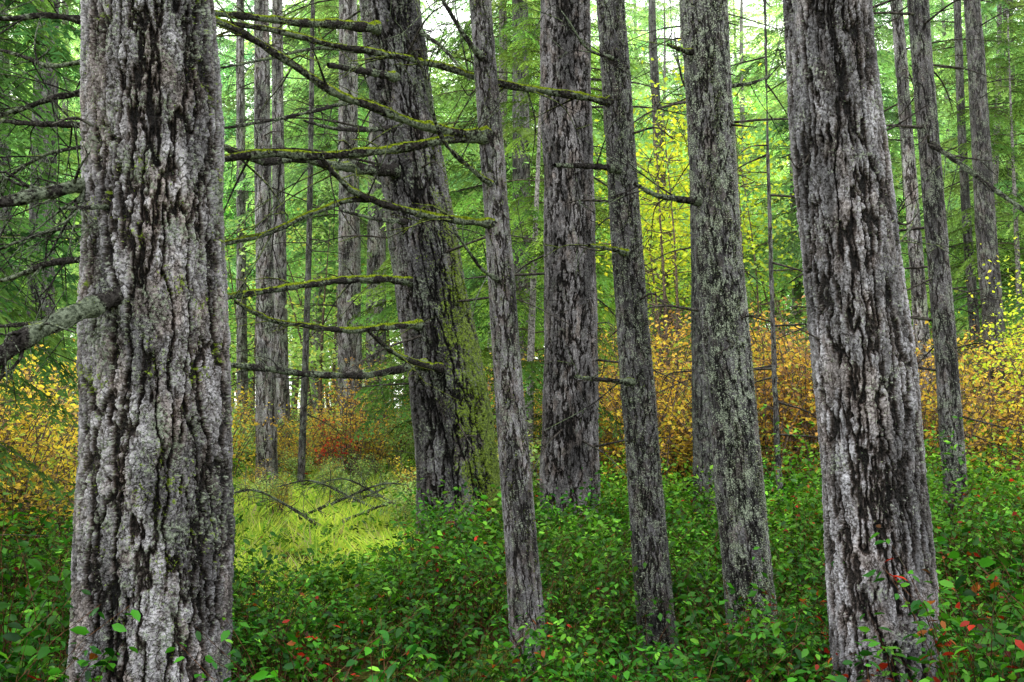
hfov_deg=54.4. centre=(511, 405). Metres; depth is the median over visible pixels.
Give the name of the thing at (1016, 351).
maple tree
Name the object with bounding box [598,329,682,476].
autumn shrub
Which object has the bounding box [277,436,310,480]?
autumn shrub
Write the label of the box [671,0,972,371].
conifer tree
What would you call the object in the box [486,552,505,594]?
salal shrub
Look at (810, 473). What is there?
salal shrub
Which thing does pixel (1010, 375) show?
autumn shrub
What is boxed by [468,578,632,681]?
salal shrub
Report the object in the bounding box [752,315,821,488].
autumn shrub
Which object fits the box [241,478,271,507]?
green bush
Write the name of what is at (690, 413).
autumn shrub
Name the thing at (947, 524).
salal shrub
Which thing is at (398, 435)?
autumn shrub
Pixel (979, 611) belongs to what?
salal shrub
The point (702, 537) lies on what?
salal shrub
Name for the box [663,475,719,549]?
salal shrub
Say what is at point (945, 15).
conifer tree
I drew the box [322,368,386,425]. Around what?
autumn shrub
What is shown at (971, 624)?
salal shrub
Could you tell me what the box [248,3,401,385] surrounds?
conifer tree
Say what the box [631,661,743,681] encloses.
salal shrub
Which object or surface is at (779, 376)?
autumn shrub
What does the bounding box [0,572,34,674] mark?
salal shrub
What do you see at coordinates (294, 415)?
green bush
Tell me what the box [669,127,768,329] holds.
conifer tree
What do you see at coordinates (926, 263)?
maple tree
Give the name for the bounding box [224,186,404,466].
maple tree
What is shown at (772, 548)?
salal shrub
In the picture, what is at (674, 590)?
salal shrub
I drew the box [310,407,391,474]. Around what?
green bush
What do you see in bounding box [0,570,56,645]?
salal shrub
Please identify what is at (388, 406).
autumn shrub
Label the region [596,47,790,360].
maple tree
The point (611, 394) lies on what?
autumn shrub
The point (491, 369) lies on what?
autumn shrub
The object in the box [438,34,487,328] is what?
conifer tree
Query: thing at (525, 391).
autumn shrub
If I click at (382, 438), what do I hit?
autumn shrub
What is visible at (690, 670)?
salal shrub
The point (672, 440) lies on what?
autumn shrub
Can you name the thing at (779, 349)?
autumn shrub
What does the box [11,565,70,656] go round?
salal shrub
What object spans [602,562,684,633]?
salal shrub
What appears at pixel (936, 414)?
autumn shrub
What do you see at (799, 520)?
salal shrub
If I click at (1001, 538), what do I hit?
salal shrub
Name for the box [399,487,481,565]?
salal shrub
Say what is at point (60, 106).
conifer tree
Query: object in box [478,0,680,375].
conifer tree
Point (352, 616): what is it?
salal shrub
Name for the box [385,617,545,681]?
salal shrub
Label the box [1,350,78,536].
autumn shrub
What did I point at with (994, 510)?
salal shrub
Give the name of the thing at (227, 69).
conifer tree
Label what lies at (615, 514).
salal shrub
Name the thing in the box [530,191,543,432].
conifer tree
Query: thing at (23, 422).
autumn shrub
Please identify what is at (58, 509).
salal shrub
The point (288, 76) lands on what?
conifer tree
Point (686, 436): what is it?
autumn shrub
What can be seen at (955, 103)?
conifer tree
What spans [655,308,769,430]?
autumn shrub
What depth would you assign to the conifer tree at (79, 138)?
20.96 m
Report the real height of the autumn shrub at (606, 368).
3.374 m
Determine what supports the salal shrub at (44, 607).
on the ground at (361, 676)
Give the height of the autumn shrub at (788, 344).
3.669 m
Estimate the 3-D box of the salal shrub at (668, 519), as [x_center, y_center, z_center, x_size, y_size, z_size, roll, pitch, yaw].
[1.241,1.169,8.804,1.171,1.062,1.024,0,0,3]
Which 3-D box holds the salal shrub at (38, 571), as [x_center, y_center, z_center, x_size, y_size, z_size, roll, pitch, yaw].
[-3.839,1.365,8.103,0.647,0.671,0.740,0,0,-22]
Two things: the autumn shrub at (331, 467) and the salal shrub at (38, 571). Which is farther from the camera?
the autumn shrub at (331, 467)
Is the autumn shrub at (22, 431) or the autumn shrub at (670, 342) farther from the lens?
the autumn shrub at (670, 342)
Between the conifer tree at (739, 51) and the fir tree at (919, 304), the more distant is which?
the conifer tree at (739, 51)
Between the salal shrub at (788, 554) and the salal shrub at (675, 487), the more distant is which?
the salal shrub at (675, 487)
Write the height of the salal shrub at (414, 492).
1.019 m
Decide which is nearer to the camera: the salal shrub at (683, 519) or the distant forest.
the salal shrub at (683, 519)
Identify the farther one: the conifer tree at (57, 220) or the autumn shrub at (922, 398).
the conifer tree at (57, 220)
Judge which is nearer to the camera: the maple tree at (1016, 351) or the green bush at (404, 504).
the maple tree at (1016, 351)
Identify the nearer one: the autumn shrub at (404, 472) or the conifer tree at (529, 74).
the autumn shrub at (404, 472)
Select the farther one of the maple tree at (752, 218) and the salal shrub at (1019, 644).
the maple tree at (752, 218)
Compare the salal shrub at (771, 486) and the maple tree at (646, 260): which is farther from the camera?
the maple tree at (646, 260)
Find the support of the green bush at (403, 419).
on the ground at (361, 676)
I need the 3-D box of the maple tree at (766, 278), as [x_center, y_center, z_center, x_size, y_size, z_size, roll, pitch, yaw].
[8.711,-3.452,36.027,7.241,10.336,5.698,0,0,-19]
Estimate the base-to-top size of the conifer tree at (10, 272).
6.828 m
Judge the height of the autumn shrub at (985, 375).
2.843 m
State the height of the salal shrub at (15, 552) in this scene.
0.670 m
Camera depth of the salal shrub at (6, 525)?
9.12 m
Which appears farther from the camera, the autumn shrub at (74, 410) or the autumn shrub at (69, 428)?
the autumn shrub at (74, 410)
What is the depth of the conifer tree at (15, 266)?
15.73 m
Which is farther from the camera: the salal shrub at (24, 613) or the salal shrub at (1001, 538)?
the salal shrub at (1001, 538)
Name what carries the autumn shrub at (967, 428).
on the ground at (361, 676)
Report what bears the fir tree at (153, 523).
on the ground at (361, 676)
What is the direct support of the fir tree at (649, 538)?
on the ground at (361, 676)
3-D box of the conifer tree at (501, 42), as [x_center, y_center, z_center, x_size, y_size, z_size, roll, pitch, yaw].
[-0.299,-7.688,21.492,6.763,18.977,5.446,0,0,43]
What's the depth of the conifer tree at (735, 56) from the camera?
53.97 m
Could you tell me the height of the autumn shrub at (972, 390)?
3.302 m
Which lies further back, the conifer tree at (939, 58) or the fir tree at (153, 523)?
the conifer tree at (939, 58)
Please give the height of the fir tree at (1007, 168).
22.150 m
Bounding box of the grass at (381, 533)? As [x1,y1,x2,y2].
[0,458,672,616]
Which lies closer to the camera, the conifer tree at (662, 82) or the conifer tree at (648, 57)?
the conifer tree at (662, 82)
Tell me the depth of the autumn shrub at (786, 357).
16.31 m
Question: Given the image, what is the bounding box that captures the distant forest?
[10,0,943,425]
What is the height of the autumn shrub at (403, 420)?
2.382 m
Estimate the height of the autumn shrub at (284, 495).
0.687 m
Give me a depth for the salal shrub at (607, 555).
8.51 m
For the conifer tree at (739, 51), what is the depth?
42.83 m
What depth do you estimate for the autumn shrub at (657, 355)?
19.44 m
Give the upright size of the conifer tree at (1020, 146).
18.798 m
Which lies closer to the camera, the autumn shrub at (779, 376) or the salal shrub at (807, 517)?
the salal shrub at (807, 517)
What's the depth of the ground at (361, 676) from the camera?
6.94 m
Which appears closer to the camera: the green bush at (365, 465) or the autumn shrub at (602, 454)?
the autumn shrub at (602, 454)
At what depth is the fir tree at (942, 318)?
9.42 m
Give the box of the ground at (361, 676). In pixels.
[11,410,1019,681]
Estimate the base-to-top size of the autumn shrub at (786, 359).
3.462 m
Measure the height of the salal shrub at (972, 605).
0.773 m
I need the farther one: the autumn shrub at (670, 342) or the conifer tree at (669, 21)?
the conifer tree at (669, 21)
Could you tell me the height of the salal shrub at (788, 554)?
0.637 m
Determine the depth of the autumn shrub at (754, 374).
16.31 m
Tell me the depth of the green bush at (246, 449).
21.91 m
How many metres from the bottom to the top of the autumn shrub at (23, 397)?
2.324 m
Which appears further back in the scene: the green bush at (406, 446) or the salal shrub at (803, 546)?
the green bush at (406, 446)
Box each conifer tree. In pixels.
[0,0,81,594]
[0,28,78,480]
[8,0,80,389]
[8,0,81,396]
[10,14,78,397]
[12,217,70,447]
[14,0,79,402]
[19,0,78,267]
[19,79,80,413]
[55,132,80,452]
[58,3,80,293]
[214,0,255,287]
[214,0,305,415]
[217,10,255,403]
[222,0,394,426]
[222,109,255,380]
[223,55,255,403]
[224,0,426,409]
[229,0,364,413]
[229,67,326,336]
[233,0,336,313]
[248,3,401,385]
[284,2,368,309]
[284,72,362,419]
[328,5,445,420]
[346,78,493,469]
[351,0,609,431]
[358,0,487,407]
[391,0,543,358]
[435,0,543,410]
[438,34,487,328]
[448,0,608,306]
[453,2,623,490]
[475,0,642,193]
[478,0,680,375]
[530,0,681,442]
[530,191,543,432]
[591,0,686,301]
[596,0,690,363]
[608,0,683,315]
[633,0,761,336]
[649,0,805,334]
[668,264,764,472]
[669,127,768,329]
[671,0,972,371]
[683,0,786,302]
[739,0,1009,338]
[739,2,804,334]
[743,1,790,327]
[777,1,905,336]
[777,106,931,367]
[882,0,1022,314]
[883,2,964,342]
[895,0,1023,384]
[899,1,967,161]
[902,2,1023,340]
[923,8,1023,480]
[928,1,1022,337]
[934,0,1023,287]
[940,0,1023,354]
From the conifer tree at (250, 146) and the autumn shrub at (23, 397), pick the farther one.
the conifer tree at (250, 146)
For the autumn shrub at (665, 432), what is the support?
on the ground at (361, 676)
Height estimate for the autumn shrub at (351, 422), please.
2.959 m
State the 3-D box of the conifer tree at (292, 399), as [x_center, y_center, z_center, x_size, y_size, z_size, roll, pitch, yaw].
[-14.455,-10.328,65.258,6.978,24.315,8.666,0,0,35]
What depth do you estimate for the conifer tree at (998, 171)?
21.25 m
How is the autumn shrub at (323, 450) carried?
on the ground at (361, 676)
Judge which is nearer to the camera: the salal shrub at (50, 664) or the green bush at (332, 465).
the salal shrub at (50, 664)
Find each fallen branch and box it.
[232,463,320,527]
[250,451,383,513]
[297,451,400,509]
[298,453,415,519]
[340,472,416,523]
[343,446,415,503]
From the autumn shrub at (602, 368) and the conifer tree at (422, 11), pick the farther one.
the conifer tree at (422, 11)
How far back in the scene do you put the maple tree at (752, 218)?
25.80 m
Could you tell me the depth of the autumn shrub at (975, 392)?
17.72 m
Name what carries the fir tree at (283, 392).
on the ground at (361, 676)
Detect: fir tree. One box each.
[0,0,78,415]
[0,0,234,681]
[15,0,79,432]
[214,0,606,540]
[215,0,546,681]
[220,0,255,437]
[221,0,368,492]
[223,0,355,473]
[223,0,682,678]
[236,0,384,486]
[278,0,409,470]
[315,24,437,468]
[378,0,736,535]
[438,0,543,390]
[578,0,789,678]
[592,0,690,341]
[600,0,957,539]
[655,0,928,506]
[735,0,1023,575]
[739,77,801,339]
[782,0,968,681]
[784,0,1023,483]
[892,0,1022,486]
[928,0,1023,481]
[933,0,1021,332]
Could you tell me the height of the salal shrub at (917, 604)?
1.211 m
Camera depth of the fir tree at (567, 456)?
11.25 m
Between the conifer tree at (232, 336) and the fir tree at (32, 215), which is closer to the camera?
the fir tree at (32, 215)
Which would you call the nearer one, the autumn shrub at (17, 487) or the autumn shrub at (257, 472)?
the autumn shrub at (17, 487)
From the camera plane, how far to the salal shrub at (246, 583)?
6.96 m
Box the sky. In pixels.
[9,0,1022,407]
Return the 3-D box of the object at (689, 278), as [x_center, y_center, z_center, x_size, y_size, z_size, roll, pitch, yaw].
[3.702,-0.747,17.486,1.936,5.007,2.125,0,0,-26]
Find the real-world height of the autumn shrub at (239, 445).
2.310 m
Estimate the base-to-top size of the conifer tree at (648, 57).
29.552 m
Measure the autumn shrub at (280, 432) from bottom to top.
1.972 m
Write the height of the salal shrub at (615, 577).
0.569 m
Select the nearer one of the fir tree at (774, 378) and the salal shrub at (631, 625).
the salal shrub at (631, 625)
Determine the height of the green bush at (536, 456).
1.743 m
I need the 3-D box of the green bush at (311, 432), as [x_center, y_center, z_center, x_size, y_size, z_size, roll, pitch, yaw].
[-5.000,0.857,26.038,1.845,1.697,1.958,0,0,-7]
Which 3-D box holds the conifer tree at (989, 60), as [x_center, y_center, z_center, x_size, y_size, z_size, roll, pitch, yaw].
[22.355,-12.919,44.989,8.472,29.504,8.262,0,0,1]
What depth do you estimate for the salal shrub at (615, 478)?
14.22 m
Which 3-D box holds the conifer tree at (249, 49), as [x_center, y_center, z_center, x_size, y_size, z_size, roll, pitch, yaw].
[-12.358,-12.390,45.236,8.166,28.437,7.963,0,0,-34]
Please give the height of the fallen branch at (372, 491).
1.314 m
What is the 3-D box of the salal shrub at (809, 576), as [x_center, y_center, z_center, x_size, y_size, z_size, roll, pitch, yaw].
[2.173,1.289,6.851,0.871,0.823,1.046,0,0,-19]
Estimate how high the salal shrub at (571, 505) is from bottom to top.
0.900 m
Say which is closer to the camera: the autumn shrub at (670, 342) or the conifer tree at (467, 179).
the autumn shrub at (670, 342)
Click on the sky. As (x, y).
(460, 19)
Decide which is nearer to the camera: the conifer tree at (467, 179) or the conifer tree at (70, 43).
the conifer tree at (467, 179)
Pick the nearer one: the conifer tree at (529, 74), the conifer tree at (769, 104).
the conifer tree at (529, 74)
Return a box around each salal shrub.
[0,482,67,568]
[0,491,58,625]
[0,506,117,681]
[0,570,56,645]
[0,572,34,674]
[0,589,140,681]
[0,599,42,674]
[0,639,101,681]
[1,531,28,591]
[1,625,65,681]
[3,455,76,537]
[4,532,65,609]
[9,498,73,623]
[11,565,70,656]
[230,556,339,681]
[232,514,315,670]
[234,567,258,619]
[282,573,377,657]
[360,642,432,681]
[371,489,495,630]
[374,519,506,655]
[377,587,478,681]
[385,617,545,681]
[387,479,503,592]
[398,481,415,518]
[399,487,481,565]
[439,506,504,554]
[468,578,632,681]
[473,481,568,552]
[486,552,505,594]
[533,483,605,557]
[534,505,602,588]
[539,558,664,680]
[541,558,612,631]
[571,469,671,549]
[584,521,630,557]
[589,552,634,601]
[593,475,716,575]
[595,528,632,574]
[598,540,724,659]
[599,448,627,503]
[601,457,627,499]
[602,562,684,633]
[613,499,628,528]
[621,479,716,567]
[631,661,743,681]
[646,561,832,681]
[661,468,692,513]
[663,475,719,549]
[667,491,799,590]
[668,494,790,575]
[677,521,795,646]
[680,659,773,681]
[687,443,787,516]
[718,577,830,681]
[745,642,901,681]
[762,442,816,512]
[765,489,826,611]
[769,477,823,585]
[770,532,810,589]
[773,539,827,653]
[778,452,821,517]
[780,500,823,542]
[795,587,1023,681]
[810,524,1023,681]
[816,586,1005,681]
[895,574,1023,681]
[926,449,1010,505]
[927,458,1014,599]
[927,460,969,559]
[928,525,1023,681]
[929,480,1001,615]
[933,529,989,642]
[935,557,965,634]
[940,600,1023,681]
[948,570,1022,680]
[963,483,1023,628]
[965,482,1023,584]
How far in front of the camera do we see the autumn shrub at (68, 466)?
11.08 m
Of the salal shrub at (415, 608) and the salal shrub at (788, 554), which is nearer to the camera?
the salal shrub at (415, 608)
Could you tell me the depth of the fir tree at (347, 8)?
23.79 m
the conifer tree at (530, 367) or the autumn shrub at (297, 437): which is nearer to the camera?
the conifer tree at (530, 367)
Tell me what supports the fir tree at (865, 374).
on the ground at (361, 676)
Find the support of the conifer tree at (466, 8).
on the ground at (361, 676)
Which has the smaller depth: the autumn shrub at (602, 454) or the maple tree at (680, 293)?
the autumn shrub at (602, 454)
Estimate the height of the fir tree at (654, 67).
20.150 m
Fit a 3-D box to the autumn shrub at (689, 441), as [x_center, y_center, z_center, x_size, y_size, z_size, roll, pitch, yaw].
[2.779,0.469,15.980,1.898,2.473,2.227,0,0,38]
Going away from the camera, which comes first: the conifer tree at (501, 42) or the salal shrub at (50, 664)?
the salal shrub at (50, 664)
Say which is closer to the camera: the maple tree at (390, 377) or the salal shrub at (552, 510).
the salal shrub at (552, 510)
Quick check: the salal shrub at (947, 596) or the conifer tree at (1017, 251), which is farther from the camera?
the conifer tree at (1017, 251)
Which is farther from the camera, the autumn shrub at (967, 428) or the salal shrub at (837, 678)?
the autumn shrub at (967, 428)
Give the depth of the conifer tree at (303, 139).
27.50 m
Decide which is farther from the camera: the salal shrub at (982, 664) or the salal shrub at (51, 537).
the salal shrub at (51, 537)
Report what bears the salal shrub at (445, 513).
on the ground at (361, 676)
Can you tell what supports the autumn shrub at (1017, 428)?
on the ground at (361, 676)
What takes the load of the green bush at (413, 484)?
on the ground at (361, 676)
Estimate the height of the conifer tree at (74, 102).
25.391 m
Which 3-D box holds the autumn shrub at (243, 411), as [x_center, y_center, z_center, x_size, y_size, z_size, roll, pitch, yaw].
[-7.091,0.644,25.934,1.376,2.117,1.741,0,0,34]
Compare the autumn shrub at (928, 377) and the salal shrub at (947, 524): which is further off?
the autumn shrub at (928, 377)
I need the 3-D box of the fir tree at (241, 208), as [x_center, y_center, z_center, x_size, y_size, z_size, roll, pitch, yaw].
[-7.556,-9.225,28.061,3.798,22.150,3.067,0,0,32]
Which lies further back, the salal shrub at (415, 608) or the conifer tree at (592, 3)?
the conifer tree at (592, 3)
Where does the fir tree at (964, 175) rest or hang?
on the ground at (361, 676)
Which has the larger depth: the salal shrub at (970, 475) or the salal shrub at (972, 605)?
the salal shrub at (970, 475)
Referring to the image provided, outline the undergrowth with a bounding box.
[0,398,1023,681]
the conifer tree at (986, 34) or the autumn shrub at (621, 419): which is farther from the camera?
the conifer tree at (986, 34)
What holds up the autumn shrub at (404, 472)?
on the ground at (361, 676)
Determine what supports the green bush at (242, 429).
on the ground at (361, 676)
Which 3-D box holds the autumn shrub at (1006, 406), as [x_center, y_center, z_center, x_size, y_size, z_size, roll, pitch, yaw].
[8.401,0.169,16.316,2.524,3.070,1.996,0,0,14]
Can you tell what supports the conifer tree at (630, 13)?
on the ground at (361, 676)
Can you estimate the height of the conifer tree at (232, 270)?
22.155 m
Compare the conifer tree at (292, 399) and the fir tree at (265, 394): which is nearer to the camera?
the fir tree at (265, 394)
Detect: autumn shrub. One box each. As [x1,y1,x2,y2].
[0,333,77,546]
[0,345,78,546]
[0,357,61,479]
[0,358,78,538]
[0,384,44,488]
[0,396,78,546]
[0,406,77,545]
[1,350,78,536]
[54,376,78,456]
[231,383,284,478]
[231,390,254,465]
[231,391,254,436]
[234,457,273,497]
[242,397,316,470]
[264,473,296,515]
[277,406,336,472]
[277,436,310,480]
[280,437,318,479]
[292,391,364,470]
[293,407,336,461]
[306,416,362,479]
[309,351,404,480]
[317,456,344,482]
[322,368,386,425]
[338,405,405,476]
[363,375,406,446]
[371,398,413,469]
[383,454,416,508]
[385,422,412,464]
[389,390,415,464]
[481,345,543,490]
[486,345,543,442]
[488,377,542,451]
[490,383,541,462]
[522,323,656,474]
[523,353,615,476]
[533,382,626,482]
[535,325,618,470]
[597,311,691,487]
[598,302,692,486]
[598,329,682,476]
[599,326,690,394]
[599,340,686,484]
[599,343,691,496]
[599,369,692,485]
[618,359,692,498]
[650,308,691,400]
[650,328,761,365]
[652,302,785,495]
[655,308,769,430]
[655,349,783,484]
[657,368,772,478]
[662,332,806,471]
[747,292,818,496]
[748,297,811,488]
[749,295,927,480]
[751,334,817,498]
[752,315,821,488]
[753,331,812,464]
[754,329,809,384]
[758,341,810,493]
[914,317,1023,478]
[915,327,967,453]
[916,331,983,438]
[916,349,978,460]
[921,346,1023,476]
[929,316,1023,480]
[931,331,1023,489]
[932,332,1023,493]
[957,334,1023,485]
[958,312,1023,480]
[959,342,1023,446]
[1008,386,1023,485]
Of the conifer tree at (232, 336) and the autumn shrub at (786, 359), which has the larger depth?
the conifer tree at (232, 336)
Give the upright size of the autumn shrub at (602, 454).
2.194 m
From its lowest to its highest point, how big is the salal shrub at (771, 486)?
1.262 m
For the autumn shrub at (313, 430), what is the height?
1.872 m
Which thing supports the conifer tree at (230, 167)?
on the ground at (361, 676)
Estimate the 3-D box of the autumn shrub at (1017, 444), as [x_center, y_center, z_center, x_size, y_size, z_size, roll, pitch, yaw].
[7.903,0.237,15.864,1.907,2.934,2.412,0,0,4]
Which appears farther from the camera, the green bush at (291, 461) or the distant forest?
the distant forest
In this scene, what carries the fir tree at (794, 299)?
on the ground at (361, 676)
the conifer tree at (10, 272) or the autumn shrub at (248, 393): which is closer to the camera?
the conifer tree at (10, 272)
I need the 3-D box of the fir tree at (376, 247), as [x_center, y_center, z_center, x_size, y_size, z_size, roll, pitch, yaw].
[-3.672,-9.225,25.973,3.968,22.150,2.702,0,0,0]
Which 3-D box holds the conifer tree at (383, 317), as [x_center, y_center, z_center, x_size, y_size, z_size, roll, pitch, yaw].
[-1.589,-2.304,19.626,3.478,8.193,3.168,0,0,7]
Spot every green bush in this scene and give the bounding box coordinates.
[231,422,255,471]
[232,402,255,473]
[232,410,255,470]
[234,407,312,462]
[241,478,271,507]
[247,472,296,514]
[277,448,317,480]
[290,404,325,456]
[290,412,336,466]
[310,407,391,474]
[311,460,353,496]
[313,456,349,479]
[332,475,368,505]
[347,452,391,487]
[366,417,414,469]
[375,483,415,532]
[379,473,415,503]
[387,391,415,465]
[388,466,416,516]
[493,415,541,491]
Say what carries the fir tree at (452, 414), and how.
on the ground at (361, 676)
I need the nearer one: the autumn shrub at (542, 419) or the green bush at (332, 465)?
the autumn shrub at (542, 419)
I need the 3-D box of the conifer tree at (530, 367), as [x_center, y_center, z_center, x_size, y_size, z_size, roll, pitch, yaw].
[0.178,-2.526,15.543,3.344,8.648,3.671,0,0,-20]
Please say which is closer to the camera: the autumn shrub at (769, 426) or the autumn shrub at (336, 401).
the autumn shrub at (769, 426)
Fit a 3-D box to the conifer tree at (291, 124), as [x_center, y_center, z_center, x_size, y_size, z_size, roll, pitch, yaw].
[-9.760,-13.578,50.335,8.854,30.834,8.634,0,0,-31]
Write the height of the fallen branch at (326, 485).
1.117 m
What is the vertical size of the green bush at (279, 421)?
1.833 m
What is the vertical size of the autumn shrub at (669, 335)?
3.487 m
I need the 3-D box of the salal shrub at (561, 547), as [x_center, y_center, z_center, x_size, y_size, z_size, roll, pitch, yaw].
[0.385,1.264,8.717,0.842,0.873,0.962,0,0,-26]
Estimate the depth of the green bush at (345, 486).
16.56 m
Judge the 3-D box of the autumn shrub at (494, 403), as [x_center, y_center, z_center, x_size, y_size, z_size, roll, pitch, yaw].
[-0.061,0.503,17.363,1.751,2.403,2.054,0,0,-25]
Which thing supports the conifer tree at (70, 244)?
on the ground at (361, 676)
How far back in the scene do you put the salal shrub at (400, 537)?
7.69 m
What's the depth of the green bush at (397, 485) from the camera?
15.51 m
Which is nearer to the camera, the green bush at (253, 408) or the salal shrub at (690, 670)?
the salal shrub at (690, 670)
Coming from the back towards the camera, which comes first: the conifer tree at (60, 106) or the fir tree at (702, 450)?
the conifer tree at (60, 106)
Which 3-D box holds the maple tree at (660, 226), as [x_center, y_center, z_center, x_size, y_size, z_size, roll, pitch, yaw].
[2.736,-2.428,18.365,4.291,8.266,3.931,0,0,33]
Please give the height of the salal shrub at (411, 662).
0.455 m
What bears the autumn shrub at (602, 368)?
on the ground at (361, 676)
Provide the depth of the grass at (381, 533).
12.58 m
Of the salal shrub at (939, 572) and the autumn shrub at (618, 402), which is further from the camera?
the autumn shrub at (618, 402)
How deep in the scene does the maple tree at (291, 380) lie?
33.45 m
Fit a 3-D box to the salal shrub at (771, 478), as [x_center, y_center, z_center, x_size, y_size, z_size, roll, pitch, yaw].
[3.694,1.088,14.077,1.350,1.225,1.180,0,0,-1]
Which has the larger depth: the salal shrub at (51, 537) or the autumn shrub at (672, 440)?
the autumn shrub at (672, 440)
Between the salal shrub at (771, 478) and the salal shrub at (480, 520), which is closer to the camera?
the salal shrub at (480, 520)
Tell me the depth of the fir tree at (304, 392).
19.95 m
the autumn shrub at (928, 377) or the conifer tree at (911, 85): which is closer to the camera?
the autumn shrub at (928, 377)
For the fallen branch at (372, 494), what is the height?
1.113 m
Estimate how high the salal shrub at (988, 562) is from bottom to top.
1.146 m
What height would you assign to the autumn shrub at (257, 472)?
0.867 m
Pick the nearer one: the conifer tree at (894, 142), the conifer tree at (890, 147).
the conifer tree at (894, 142)
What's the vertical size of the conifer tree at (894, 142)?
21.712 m
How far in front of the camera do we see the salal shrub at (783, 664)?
5.40 m
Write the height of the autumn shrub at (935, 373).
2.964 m
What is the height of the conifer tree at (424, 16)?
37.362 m
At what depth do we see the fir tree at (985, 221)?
16.88 m
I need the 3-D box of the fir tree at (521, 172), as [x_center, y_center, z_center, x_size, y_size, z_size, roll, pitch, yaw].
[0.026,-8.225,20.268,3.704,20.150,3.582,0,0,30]
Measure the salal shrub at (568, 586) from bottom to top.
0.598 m
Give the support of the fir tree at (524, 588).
on the ground at (361, 676)
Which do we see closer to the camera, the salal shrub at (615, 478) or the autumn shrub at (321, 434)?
the salal shrub at (615, 478)
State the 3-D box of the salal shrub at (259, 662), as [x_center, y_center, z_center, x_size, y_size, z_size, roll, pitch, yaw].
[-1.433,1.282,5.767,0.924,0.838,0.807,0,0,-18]
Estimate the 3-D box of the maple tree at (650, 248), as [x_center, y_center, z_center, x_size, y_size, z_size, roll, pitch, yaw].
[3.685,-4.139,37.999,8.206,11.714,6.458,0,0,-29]
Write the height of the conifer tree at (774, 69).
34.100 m
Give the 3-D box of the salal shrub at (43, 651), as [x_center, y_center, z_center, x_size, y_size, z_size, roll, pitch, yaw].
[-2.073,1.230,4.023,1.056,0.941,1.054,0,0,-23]
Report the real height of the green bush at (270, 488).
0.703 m
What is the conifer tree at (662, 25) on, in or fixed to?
on the ground at (361, 676)
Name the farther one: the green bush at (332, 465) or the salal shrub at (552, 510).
the green bush at (332, 465)
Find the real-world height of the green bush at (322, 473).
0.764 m
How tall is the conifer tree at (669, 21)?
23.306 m
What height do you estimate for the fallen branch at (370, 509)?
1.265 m
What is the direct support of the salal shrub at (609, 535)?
on the ground at (361, 676)
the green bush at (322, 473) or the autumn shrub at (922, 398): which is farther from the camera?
the green bush at (322, 473)
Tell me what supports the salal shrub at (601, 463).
on the ground at (361, 676)
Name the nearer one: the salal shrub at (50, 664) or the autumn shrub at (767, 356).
the salal shrub at (50, 664)
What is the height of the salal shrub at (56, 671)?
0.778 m
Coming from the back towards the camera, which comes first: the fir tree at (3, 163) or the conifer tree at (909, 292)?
the conifer tree at (909, 292)
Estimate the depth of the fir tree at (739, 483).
5.88 m
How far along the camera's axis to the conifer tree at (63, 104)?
39.90 m
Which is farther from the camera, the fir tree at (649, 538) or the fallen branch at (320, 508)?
the fallen branch at (320, 508)
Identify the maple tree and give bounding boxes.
[57,162,80,375]
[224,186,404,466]
[224,207,320,461]
[230,194,366,451]
[253,203,399,420]
[324,189,479,455]
[542,151,687,389]
[593,39,782,498]
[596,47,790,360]
[597,207,690,388]
[602,149,690,351]
[640,63,800,349]
[683,184,808,396]
[689,188,803,349]
[797,169,966,362]
[933,237,1023,459]
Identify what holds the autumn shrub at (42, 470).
on the ground at (361, 676)
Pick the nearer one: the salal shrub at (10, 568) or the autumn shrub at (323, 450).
the salal shrub at (10, 568)
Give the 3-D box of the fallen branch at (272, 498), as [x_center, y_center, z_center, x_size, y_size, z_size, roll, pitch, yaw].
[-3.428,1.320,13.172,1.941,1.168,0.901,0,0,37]
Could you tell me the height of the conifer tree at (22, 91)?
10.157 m
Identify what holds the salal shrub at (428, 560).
on the ground at (361, 676)
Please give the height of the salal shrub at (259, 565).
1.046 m
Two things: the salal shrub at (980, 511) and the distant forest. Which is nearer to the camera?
the salal shrub at (980, 511)
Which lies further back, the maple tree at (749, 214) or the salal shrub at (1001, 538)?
the maple tree at (749, 214)
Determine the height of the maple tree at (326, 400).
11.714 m
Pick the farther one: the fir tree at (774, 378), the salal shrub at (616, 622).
the fir tree at (774, 378)
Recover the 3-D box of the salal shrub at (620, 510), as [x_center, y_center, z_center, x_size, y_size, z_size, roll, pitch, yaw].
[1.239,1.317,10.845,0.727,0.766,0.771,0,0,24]
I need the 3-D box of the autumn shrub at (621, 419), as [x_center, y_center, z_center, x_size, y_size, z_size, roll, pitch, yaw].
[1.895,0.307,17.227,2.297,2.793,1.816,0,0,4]
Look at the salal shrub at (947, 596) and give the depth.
6.78 m
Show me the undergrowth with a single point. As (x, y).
(994, 496)
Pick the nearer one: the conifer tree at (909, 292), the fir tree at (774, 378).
the fir tree at (774, 378)
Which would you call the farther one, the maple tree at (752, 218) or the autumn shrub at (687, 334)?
the maple tree at (752, 218)
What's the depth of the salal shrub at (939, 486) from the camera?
11.00 m
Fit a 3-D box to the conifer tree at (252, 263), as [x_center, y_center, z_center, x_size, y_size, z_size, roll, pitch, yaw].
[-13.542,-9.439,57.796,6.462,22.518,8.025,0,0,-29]
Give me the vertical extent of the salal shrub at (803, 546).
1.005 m
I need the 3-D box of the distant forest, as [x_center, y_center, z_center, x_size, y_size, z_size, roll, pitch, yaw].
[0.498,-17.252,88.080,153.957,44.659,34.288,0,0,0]
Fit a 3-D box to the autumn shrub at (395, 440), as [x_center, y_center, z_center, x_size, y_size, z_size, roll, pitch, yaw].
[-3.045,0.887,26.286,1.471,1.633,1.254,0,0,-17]
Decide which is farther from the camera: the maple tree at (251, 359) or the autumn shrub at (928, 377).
the maple tree at (251, 359)

